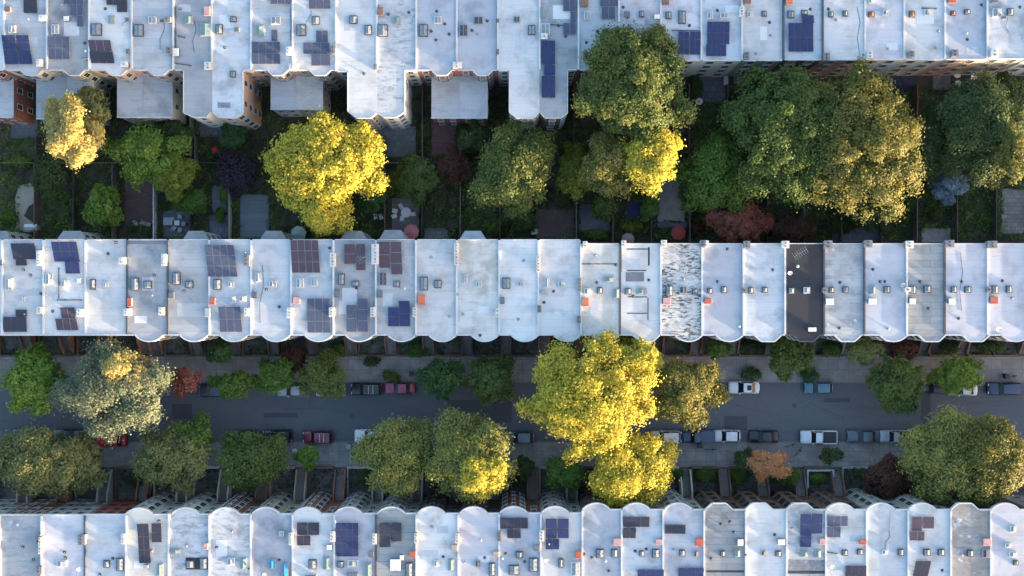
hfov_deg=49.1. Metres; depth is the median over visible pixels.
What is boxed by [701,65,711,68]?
window
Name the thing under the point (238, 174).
tree
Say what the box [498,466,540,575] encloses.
row house
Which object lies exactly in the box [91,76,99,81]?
window
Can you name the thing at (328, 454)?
pavement
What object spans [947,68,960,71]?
window
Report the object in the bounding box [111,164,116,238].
garden fence
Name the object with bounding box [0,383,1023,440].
road
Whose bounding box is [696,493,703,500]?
window
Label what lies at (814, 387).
parked car
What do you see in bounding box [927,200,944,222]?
shrub
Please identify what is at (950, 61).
window
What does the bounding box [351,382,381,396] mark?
parked car
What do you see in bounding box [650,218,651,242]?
garden fence
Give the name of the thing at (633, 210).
deck
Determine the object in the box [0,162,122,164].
garden fence
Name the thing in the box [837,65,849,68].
window
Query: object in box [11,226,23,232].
shrub
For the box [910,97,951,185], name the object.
tree
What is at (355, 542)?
row house
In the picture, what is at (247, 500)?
window
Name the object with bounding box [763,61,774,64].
window
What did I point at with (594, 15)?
row house
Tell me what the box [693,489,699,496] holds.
window
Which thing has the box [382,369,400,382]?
shrub
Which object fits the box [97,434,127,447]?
parked car
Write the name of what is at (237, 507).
window
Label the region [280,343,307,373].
tree
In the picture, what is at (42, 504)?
window
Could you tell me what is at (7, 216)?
shrub
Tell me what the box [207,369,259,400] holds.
tree
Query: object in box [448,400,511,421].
road patch
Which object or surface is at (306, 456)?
tree
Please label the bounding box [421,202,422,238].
garden fence
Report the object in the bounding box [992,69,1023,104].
tree
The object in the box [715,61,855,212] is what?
tree
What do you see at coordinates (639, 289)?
row house
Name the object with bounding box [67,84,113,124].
tree
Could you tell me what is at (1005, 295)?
row house
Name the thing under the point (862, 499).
window
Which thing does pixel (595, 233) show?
shrub
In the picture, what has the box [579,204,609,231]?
patio
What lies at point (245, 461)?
tree
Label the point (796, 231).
tree
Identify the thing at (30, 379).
tree
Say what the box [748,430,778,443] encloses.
parked car
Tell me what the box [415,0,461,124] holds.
row house
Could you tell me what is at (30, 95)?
window
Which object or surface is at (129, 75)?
window
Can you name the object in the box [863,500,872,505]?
window
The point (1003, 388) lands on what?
parked car
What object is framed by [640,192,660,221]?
tree
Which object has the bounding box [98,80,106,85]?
window
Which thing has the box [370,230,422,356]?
row house
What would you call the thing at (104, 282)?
row house
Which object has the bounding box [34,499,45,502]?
window
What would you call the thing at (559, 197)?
shrub
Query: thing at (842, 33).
row house
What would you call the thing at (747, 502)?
window
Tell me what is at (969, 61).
window
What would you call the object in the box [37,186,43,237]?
path
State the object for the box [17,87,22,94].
window
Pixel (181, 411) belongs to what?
road patch
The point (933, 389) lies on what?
parked car
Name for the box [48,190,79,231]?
lawn
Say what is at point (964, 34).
row house
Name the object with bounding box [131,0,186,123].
row house
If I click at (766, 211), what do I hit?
garden fence
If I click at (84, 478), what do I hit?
tree
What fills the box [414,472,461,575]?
row house
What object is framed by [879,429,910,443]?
pickup truck
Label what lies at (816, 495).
window
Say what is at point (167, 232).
patio
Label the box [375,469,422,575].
row house
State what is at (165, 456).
tree
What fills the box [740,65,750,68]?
window
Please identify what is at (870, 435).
parked car
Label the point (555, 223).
patio
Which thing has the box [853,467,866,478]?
shrub
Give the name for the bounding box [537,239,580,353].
row house
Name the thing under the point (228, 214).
garden fence
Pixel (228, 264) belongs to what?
row house
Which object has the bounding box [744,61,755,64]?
window
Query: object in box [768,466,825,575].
row house
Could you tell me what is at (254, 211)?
deck
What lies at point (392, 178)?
shrub
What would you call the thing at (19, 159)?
hedge
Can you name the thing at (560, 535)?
row house
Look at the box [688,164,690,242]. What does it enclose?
garden fence
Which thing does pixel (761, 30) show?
row house
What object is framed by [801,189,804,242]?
garden fence
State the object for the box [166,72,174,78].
window
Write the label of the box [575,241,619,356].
row house
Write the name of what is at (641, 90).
tree
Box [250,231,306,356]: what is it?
row house
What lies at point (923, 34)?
row house
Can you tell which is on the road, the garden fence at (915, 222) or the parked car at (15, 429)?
the parked car at (15, 429)
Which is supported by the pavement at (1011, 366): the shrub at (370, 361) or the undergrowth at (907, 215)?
the shrub at (370, 361)
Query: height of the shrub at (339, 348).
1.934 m
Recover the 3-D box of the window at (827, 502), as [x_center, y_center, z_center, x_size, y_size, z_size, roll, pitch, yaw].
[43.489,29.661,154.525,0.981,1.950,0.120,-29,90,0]
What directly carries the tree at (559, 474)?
on the pavement at (328, 454)
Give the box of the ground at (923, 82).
[0,75,1023,243]
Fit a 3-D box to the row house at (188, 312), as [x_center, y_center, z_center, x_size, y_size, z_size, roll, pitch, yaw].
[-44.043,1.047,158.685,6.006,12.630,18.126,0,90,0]
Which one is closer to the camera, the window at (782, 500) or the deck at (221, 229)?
the window at (782, 500)
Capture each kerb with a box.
[0,382,1023,382]
[0,441,1023,442]
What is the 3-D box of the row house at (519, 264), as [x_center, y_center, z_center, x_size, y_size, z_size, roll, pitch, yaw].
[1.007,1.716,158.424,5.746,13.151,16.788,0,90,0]
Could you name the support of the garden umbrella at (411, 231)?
on the patio at (397, 224)
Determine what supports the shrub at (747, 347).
on the front yard paving at (12, 341)
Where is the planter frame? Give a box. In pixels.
[806,469,833,487]
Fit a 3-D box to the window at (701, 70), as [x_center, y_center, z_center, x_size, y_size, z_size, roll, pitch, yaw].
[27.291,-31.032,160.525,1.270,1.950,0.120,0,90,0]
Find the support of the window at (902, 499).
in the row house at (928, 539)
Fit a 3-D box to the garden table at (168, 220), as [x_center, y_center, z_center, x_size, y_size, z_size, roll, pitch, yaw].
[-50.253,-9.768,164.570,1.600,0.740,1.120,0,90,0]
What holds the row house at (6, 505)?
on the front yard paving at (125, 491)
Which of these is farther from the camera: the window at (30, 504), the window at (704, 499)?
the window at (30, 504)
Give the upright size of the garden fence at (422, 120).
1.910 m
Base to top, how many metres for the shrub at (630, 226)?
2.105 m
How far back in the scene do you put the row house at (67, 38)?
153.01 m
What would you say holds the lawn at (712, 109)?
on the ground at (923, 82)
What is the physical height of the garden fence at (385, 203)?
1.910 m
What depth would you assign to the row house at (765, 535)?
152.98 m
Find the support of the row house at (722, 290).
on the front yard paving at (12, 341)
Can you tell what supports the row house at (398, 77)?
on the ground at (923, 82)
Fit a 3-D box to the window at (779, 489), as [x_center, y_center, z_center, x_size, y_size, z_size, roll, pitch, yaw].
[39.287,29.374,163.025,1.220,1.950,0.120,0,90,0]
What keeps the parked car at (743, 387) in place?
on the road
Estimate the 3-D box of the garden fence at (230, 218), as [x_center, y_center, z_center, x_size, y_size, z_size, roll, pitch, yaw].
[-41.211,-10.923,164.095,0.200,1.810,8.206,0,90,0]
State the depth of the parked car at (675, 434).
163.54 m
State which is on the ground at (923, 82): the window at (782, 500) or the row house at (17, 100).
the row house at (17, 100)
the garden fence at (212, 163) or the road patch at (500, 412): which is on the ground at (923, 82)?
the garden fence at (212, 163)
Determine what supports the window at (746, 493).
in the row house at (765, 535)
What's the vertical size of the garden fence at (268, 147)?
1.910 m
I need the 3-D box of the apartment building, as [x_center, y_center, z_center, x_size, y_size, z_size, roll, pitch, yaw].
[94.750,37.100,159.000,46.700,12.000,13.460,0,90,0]
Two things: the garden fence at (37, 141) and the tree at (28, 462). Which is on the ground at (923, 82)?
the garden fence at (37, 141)
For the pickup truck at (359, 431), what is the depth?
163.94 m
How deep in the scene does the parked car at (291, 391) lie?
163.83 m
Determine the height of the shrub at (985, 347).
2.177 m
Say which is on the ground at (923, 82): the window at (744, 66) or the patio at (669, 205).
the patio at (669, 205)
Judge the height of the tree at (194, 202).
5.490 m
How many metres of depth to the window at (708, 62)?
155.04 m
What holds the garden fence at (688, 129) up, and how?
on the ground at (923, 82)
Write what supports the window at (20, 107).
in the row house at (17, 100)
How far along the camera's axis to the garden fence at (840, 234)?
163.86 m
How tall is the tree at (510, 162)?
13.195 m
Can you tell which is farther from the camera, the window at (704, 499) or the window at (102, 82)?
the window at (102, 82)
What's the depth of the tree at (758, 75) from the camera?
160.85 m
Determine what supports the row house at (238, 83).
on the ground at (923, 82)
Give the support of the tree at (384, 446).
on the pavement at (328, 454)
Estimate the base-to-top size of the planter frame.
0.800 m
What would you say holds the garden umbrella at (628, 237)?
on the ground at (923, 82)
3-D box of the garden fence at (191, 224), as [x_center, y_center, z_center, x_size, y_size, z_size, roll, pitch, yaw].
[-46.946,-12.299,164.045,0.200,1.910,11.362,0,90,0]
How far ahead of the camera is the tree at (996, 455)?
152.72 m
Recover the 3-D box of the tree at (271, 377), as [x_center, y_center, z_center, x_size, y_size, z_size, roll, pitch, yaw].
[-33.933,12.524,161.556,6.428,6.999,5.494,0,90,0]
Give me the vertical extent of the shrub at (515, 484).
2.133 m
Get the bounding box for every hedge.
[3,155,30,167]
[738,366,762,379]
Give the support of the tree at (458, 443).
on the pavement at (328, 454)
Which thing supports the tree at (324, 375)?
on the pavement at (1011, 366)
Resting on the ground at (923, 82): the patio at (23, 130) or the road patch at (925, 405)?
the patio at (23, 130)
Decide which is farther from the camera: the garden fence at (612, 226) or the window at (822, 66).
the garden fence at (612, 226)
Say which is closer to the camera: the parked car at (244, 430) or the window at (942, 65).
the window at (942, 65)
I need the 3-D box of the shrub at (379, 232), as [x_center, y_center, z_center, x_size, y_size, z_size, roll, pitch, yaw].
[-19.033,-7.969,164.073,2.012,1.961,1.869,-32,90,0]
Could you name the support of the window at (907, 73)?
in the row house at (923, 34)
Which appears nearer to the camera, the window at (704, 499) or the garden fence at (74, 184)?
the window at (704, 499)
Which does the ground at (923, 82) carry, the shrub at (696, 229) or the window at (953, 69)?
the shrub at (696, 229)
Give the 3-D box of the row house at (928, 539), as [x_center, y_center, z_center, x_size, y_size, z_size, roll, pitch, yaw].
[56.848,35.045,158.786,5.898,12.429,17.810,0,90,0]
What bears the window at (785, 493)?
in the row house at (805, 536)
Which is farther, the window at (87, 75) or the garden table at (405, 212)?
the garden table at (405, 212)
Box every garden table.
[163,217,173,224]
[401,207,410,217]
[696,98,702,104]
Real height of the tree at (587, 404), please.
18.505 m
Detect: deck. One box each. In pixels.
[209,214,227,237]
[212,186,226,212]
[240,194,268,237]
[626,202,640,217]
[658,222,687,227]
[886,75,916,89]
[922,228,950,241]
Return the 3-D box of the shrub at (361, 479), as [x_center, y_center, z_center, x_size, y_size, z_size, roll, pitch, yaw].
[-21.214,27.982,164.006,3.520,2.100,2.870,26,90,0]
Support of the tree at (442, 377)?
on the pavement at (1011, 366)
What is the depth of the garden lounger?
164.56 m
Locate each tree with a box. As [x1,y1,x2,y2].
[0,340,70,420]
[0,422,90,500]
[31,152,66,206]
[38,89,106,173]
[45,336,176,448]
[49,428,112,495]
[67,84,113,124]
[81,183,126,226]
[96,347,152,392]
[99,120,192,192]
[129,420,218,496]
[152,119,194,139]
[152,152,199,202]
[170,366,202,398]
[173,183,207,216]
[174,409,214,447]
[204,337,234,363]
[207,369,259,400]
[214,148,263,200]
[214,427,292,493]
[218,123,247,149]
[253,357,296,394]
[258,106,390,212]
[277,178,357,237]
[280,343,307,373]
[292,445,320,471]
[296,347,348,402]
[347,413,438,504]
[356,185,387,216]
[372,464,393,483]
[393,149,439,206]
[413,357,465,400]
[419,402,518,506]
[435,142,471,187]
[446,453,508,500]
[457,119,487,152]
[460,352,516,409]
[466,113,557,219]
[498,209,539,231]
[513,328,666,467]
[515,454,534,483]
[543,455,589,491]
[552,141,590,203]
[570,18,700,143]
[575,128,636,200]
[584,430,681,507]
[590,192,618,222]
[614,334,664,382]
[618,126,686,199]
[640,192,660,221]
[651,355,732,435]
[671,127,752,215]
[677,177,698,211]
[702,198,774,242]
[703,340,735,361]
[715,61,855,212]
[733,446,753,476]
[741,70,772,84]
[743,448,792,484]
[767,336,815,384]
[771,213,816,242]
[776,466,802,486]
[802,105,862,199]
[807,54,930,225]
[818,445,844,466]
[844,336,885,366]
[849,202,890,233]
[859,452,917,500]
[865,352,930,416]
[889,339,917,359]
[894,404,987,506]
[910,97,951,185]
[926,352,985,397]
[927,169,969,207]
[934,66,1023,188]
[957,412,1023,508]
[971,114,1023,189]
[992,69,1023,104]
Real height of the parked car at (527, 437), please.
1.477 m
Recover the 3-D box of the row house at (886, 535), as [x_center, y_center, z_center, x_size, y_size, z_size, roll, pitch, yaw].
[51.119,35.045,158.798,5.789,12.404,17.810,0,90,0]
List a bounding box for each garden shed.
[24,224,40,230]
[733,73,763,83]
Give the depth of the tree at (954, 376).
159.26 m
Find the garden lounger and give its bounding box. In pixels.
[724,76,727,84]
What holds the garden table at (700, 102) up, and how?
on the patio at (714, 89)
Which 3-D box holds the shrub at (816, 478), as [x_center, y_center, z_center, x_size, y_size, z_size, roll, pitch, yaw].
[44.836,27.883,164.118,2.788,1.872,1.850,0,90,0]
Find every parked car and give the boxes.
[13,427,42,437]
[54,428,85,440]
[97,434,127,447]
[199,384,222,397]
[232,429,259,438]
[263,429,292,441]
[278,384,304,397]
[303,430,332,444]
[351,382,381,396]
[385,382,414,395]
[506,431,533,444]
[650,430,679,442]
[714,429,740,442]
[728,381,759,394]
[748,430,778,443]
[804,381,832,394]
[847,429,879,443]
[922,381,944,394]
[947,385,977,396]
[986,382,1021,395]
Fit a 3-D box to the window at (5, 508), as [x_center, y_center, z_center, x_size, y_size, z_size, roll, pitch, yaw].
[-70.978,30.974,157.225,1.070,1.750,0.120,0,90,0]
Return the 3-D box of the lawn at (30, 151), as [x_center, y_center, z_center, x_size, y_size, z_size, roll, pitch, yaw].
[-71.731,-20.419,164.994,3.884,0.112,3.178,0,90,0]
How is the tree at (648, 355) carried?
on the pavement at (1011, 366)
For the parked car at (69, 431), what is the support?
on the road
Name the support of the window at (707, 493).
in the row house at (724, 531)
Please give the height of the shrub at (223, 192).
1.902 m
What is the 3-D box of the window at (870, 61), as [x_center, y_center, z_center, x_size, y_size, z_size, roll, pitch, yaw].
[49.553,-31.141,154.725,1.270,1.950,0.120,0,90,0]
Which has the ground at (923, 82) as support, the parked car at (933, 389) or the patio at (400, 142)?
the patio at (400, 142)
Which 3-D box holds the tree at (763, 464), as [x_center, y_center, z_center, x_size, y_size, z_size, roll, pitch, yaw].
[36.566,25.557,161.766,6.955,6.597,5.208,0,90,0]
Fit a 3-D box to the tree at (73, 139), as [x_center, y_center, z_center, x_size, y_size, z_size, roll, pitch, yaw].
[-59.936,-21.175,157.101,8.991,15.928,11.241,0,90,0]
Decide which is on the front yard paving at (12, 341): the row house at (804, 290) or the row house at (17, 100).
the row house at (804, 290)
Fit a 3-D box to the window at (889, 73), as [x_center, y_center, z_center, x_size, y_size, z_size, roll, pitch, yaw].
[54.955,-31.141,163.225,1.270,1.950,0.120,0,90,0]
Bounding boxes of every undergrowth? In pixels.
[0,86,1023,240]
[1,468,1023,490]
[2,338,1023,355]
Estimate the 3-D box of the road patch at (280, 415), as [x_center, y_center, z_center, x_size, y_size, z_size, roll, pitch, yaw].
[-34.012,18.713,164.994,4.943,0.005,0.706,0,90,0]
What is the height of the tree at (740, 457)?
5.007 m
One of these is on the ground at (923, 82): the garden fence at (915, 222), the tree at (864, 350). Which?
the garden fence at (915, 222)
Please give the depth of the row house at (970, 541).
152.96 m
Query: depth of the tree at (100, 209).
160.29 m
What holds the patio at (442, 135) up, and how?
on the ground at (923, 82)
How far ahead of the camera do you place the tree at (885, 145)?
150.32 m
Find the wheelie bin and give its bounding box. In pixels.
[1003,373,1009,378]
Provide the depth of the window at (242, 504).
157.13 m
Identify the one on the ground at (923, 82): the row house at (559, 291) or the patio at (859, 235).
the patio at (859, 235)
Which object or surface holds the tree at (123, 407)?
on the pavement at (1011, 366)
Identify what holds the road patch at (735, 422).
on the road
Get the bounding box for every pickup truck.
[355,429,376,441]
[680,429,714,443]
[800,430,836,444]
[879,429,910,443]
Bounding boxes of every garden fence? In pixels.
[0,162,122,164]
[33,164,39,238]
[35,136,40,157]
[72,167,77,230]
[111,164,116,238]
[152,184,157,238]
[188,180,192,230]
[189,116,193,156]
[194,136,198,160]
[197,162,262,164]
[227,190,231,238]
[229,193,231,238]
[265,162,404,164]
[267,136,269,154]
[384,136,386,161]
[384,164,385,229]
[421,83,423,158]
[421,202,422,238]
[427,162,560,164]
[459,181,460,237]
[573,84,574,143]
[575,200,576,238]
[611,194,613,242]
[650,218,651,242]
[687,84,689,159]
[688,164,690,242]
[725,84,727,144]
[765,177,767,242]
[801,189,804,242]
[838,207,842,242]
[878,203,881,242]
[912,188,917,242]
[913,84,918,122]
[952,194,957,242]
[991,186,996,240]
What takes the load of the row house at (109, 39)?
on the ground at (923, 82)
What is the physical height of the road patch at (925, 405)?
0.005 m
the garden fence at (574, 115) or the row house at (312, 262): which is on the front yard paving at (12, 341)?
the row house at (312, 262)
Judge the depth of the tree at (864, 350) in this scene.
158.69 m
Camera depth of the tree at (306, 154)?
151.43 m
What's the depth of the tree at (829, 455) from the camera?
161.13 m
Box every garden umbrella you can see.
[211,146,219,152]
[291,226,305,238]
[404,224,418,238]
[622,233,633,242]
[671,225,685,239]
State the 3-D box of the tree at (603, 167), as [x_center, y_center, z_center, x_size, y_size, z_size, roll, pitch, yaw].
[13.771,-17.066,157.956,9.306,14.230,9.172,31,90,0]
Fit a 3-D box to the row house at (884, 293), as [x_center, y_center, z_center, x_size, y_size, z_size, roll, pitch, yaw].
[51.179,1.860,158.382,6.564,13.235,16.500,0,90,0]
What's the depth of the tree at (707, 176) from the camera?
156.58 m
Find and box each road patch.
[172,404,191,418]
[264,413,297,417]
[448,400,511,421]
[724,416,746,429]
[824,398,849,401]
[921,394,929,428]
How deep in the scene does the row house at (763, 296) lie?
152.98 m
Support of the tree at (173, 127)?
on the ground at (923, 82)
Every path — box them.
[15,183,36,231]
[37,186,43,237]
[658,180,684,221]
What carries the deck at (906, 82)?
on the ground at (923, 82)
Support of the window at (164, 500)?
in the row house at (146, 531)
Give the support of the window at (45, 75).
in the row house at (23, 36)
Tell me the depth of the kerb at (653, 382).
164.87 m
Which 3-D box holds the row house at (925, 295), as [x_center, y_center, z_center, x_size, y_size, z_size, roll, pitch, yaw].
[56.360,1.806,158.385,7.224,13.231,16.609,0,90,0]
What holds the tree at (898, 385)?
on the pavement at (1011, 366)
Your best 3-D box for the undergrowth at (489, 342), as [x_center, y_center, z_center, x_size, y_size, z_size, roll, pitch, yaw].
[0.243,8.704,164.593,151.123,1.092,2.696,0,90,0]
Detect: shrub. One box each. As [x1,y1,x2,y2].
[0,208,17,224]
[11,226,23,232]
[123,473,143,488]
[213,206,226,223]
[218,182,230,203]
[310,229,321,238]
[333,341,347,357]
[352,468,371,487]
[362,356,380,367]
[375,228,385,237]
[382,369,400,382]
[385,169,397,195]
[405,341,428,357]
[416,116,432,145]
[454,123,468,141]
[486,218,506,236]
[506,473,520,489]
[546,188,570,206]
[584,227,610,239]
[619,218,643,233]
[670,468,685,478]
[686,220,704,235]
[688,75,703,98]
[693,467,714,483]
[720,93,736,129]
[730,469,747,483]
[737,339,763,354]
[800,367,820,382]
[810,472,828,484]
[821,340,844,357]
[823,215,856,235]
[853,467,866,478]
[903,193,918,212]
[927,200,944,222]
[938,341,961,355]
[973,340,1006,354]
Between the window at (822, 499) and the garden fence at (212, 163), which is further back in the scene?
the garden fence at (212, 163)
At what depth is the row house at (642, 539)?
153.05 m
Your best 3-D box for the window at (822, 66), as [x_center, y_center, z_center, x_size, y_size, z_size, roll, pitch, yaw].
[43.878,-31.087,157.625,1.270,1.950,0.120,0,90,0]
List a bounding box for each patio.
[11,120,37,137]
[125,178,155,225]
[163,210,193,237]
[200,122,221,136]
[374,126,415,156]
[392,198,418,235]
[424,228,447,238]
[431,120,455,154]
[538,210,573,237]
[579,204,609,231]
[696,77,729,101]
[832,227,879,241]
[933,75,950,89]
[965,75,987,81]
[1002,189,1023,233]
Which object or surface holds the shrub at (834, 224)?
on the ground at (923, 82)
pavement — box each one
[0,356,1023,381]
[0,443,1023,466]
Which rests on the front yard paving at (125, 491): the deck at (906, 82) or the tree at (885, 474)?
the tree at (885, 474)
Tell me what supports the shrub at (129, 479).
on the front yard paving at (125, 491)
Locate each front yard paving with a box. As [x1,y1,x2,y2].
[0,467,1023,498]
[2,336,1023,355]
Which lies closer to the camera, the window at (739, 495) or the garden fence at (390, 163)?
the window at (739, 495)
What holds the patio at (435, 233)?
on the ground at (923, 82)
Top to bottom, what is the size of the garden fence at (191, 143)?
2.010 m
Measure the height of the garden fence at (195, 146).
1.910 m
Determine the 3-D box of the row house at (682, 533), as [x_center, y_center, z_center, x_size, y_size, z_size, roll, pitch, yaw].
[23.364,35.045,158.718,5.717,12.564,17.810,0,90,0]
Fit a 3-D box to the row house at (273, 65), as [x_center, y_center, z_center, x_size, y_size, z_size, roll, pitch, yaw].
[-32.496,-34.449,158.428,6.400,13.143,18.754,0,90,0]
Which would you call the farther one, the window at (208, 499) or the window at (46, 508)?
the window at (208, 499)
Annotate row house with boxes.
[0,0,35,123]
[0,231,36,356]
[0,239,75,356]
[0,467,35,513]
[0,484,74,575]
[1,0,66,120]
[38,469,114,575]
[42,231,114,356]
[46,0,116,125]
[84,239,150,356]
[84,466,151,575]
[88,0,155,123]
[123,239,192,356]
[124,470,191,575]
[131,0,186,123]
[167,231,221,356]
[168,466,230,575]
[172,0,226,128]
[204,239,269,356]
[208,480,268,575]
[211,0,269,129]
[250,0,304,116]
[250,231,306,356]
[250,466,307,575]
[287,239,345,356]
[292,0,346,116]
[292,466,346,575]
[329,231,385,356]
[333,466,385,575]
[335,0,386,129]
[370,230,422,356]
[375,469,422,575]
[376,0,421,128]
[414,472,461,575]
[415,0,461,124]
[415,239,459,356]
[456,0,498,124]
[456,231,499,356]
[457,491,500,575]
[497,0,539,129]
[498,239,540,356]
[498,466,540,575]
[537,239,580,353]
[538,0,577,129]
[539,466,581,575]
[574,0,617,84]
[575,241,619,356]
[578,466,621,575]
[613,240,660,344]
[618,0,659,51]
[621,489,663,575]
[651,240,704,356]
[655,466,703,575]
[660,0,700,76]
[687,0,744,76]
[689,240,746,356]
[690,466,745,575]
[726,0,782,76]
[726,241,788,356]
[729,466,785,575]
[763,240,831,353]
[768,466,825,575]
[771,0,821,75]
[803,466,866,575]
[804,0,864,75]
[804,240,872,356]
[840,0,902,75]
[840,241,913,356]
[841,466,907,575]
[878,240,953,356]
[880,0,943,75]
[886,473,949,575]
[916,0,986,74]
[916,241,996,356]
[920,468,990,575]
[954,243,1023,356]
[956,0,1023,74]
[965,496,1023,575]
[992,60,1023,75]
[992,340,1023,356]
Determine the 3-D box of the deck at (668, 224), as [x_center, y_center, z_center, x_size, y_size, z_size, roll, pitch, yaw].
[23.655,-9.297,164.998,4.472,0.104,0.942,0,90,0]
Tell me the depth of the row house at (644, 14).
152.97 m
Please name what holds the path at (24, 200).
on the ground at (923, 82)
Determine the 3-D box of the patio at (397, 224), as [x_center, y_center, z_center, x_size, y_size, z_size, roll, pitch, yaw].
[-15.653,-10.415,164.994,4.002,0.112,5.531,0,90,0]
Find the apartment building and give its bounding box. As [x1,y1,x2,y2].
[1003,495,1023,505]
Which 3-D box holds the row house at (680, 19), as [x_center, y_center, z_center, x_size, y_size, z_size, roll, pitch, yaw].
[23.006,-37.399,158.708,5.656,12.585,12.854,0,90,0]
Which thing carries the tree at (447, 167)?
on the ground at (923, 82)
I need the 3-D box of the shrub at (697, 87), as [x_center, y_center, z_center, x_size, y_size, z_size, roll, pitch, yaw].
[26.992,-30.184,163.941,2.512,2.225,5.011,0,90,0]
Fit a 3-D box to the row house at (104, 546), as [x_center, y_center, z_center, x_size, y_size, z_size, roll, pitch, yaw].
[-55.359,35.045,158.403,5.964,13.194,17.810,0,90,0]
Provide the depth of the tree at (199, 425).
157.45 m
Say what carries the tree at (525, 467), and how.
on the pavement at (328, 454)
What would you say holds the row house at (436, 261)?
on the front yard paving at (12, 341)
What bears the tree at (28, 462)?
on the pavement at (328, 454)
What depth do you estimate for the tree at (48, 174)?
160.38 m
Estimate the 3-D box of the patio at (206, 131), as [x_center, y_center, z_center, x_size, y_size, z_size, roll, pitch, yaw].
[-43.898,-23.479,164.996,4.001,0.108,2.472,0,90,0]
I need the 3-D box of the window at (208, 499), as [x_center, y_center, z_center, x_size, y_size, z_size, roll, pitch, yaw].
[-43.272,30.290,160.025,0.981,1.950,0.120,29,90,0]
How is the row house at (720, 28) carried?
on the ground at (923, 82)
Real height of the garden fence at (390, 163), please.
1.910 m
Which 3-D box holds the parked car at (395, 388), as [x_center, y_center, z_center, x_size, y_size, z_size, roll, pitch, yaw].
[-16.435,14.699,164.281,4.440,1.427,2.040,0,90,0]
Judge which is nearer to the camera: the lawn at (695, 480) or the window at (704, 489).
the window at (704, 489)
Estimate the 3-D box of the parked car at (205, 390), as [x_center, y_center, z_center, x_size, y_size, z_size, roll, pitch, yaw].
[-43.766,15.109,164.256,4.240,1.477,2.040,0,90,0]
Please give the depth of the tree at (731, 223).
159.62 m
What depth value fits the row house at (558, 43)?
152.94 m
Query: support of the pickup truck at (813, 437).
on the road
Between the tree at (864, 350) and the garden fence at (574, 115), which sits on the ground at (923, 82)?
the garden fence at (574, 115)
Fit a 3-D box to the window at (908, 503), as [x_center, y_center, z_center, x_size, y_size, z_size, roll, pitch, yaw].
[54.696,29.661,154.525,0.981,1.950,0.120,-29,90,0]
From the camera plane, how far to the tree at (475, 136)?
159.48 m
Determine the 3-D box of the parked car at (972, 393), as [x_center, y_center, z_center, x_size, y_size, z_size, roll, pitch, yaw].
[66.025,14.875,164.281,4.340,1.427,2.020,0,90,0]
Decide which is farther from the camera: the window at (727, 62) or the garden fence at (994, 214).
the garden fence at (994, 214)
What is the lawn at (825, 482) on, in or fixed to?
on the ground at (923, 82)
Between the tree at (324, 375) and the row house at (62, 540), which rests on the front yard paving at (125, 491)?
the row house at (62, 540)
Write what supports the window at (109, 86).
in the row house at (67, 38)
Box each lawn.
[11,138,34,159]
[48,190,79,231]
[466,196,495,231]
[693,102,729,137]
[693,469,716,481]
[731,469,748,481]
[810,472,828,484]
[887,200,919,227]
[964,200,999,227]
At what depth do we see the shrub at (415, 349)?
163.77 m
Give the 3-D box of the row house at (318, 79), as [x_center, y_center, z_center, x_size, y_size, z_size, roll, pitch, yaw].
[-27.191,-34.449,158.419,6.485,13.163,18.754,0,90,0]
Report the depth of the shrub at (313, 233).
163.49 m
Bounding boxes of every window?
[0,72,7,78]
[0,507,11,510]
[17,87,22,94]
[17,103,22,110]
[25,503,36,506]
[28,91,32,98]
[28,107,32,114]
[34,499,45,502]
[37,503,48,506]
[40,72,49,78]
[40,507,52,510]
[83,72,91,78]
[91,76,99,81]
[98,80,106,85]
[105,83,113,89]
[125,72,133,78]
[148,505,156,510]
[153,501,162,506]
[159,497,169,503]
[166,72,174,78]
[166,494,174,498]
[193,505,202,510]
[198,501,207,506]
[204,497,213,502]
[233,504,241,510]
[238,501,246,506]
[243,497,251,502]
[277,501,284,506]
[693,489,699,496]
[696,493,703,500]
[697,69,707,72]
[699,497,706,504]
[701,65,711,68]
[701,488,710,491]
[704,61,714,64]
[705,492,714,495]
[715,69,725,72]
[719,65,729,68]
[723,61,733,64]
[734,493,741,500]
[738,488,748,491]
[738,497,746,504]
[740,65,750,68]
[743,492,753,495]
[743,500,749,507]
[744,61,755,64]
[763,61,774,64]
[770,489,776,496]
[772,493,781,500]
[777,488,787,491]
[777,497,786,504]
[781,492,792,495]
[782,500,790,507]
[812,69,823,72]
[812,493,820,498]
[818,65,829,68]
[818,496,826,502]
[823,500,831,505]
[831,69,843,72]
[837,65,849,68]
[851,493,860,498]
[858,497,866,502]
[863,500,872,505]
[864,60,877,63]
[882,60,895,63]
[884,72,895,75]
[897,497,907,502]
[901,72,913,75]
[903,60,916,63]
[903,500,912,505]
[922,60,935,63]
[928,68,941,71]
[936,64,949,67]
[944,60,957,63]
[944,500,954,507]
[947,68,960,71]
[955,64,968,67]
[963,60,976,63]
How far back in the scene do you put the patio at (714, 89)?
164.95 m
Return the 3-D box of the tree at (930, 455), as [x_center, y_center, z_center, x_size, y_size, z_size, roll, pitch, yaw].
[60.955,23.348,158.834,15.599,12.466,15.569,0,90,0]

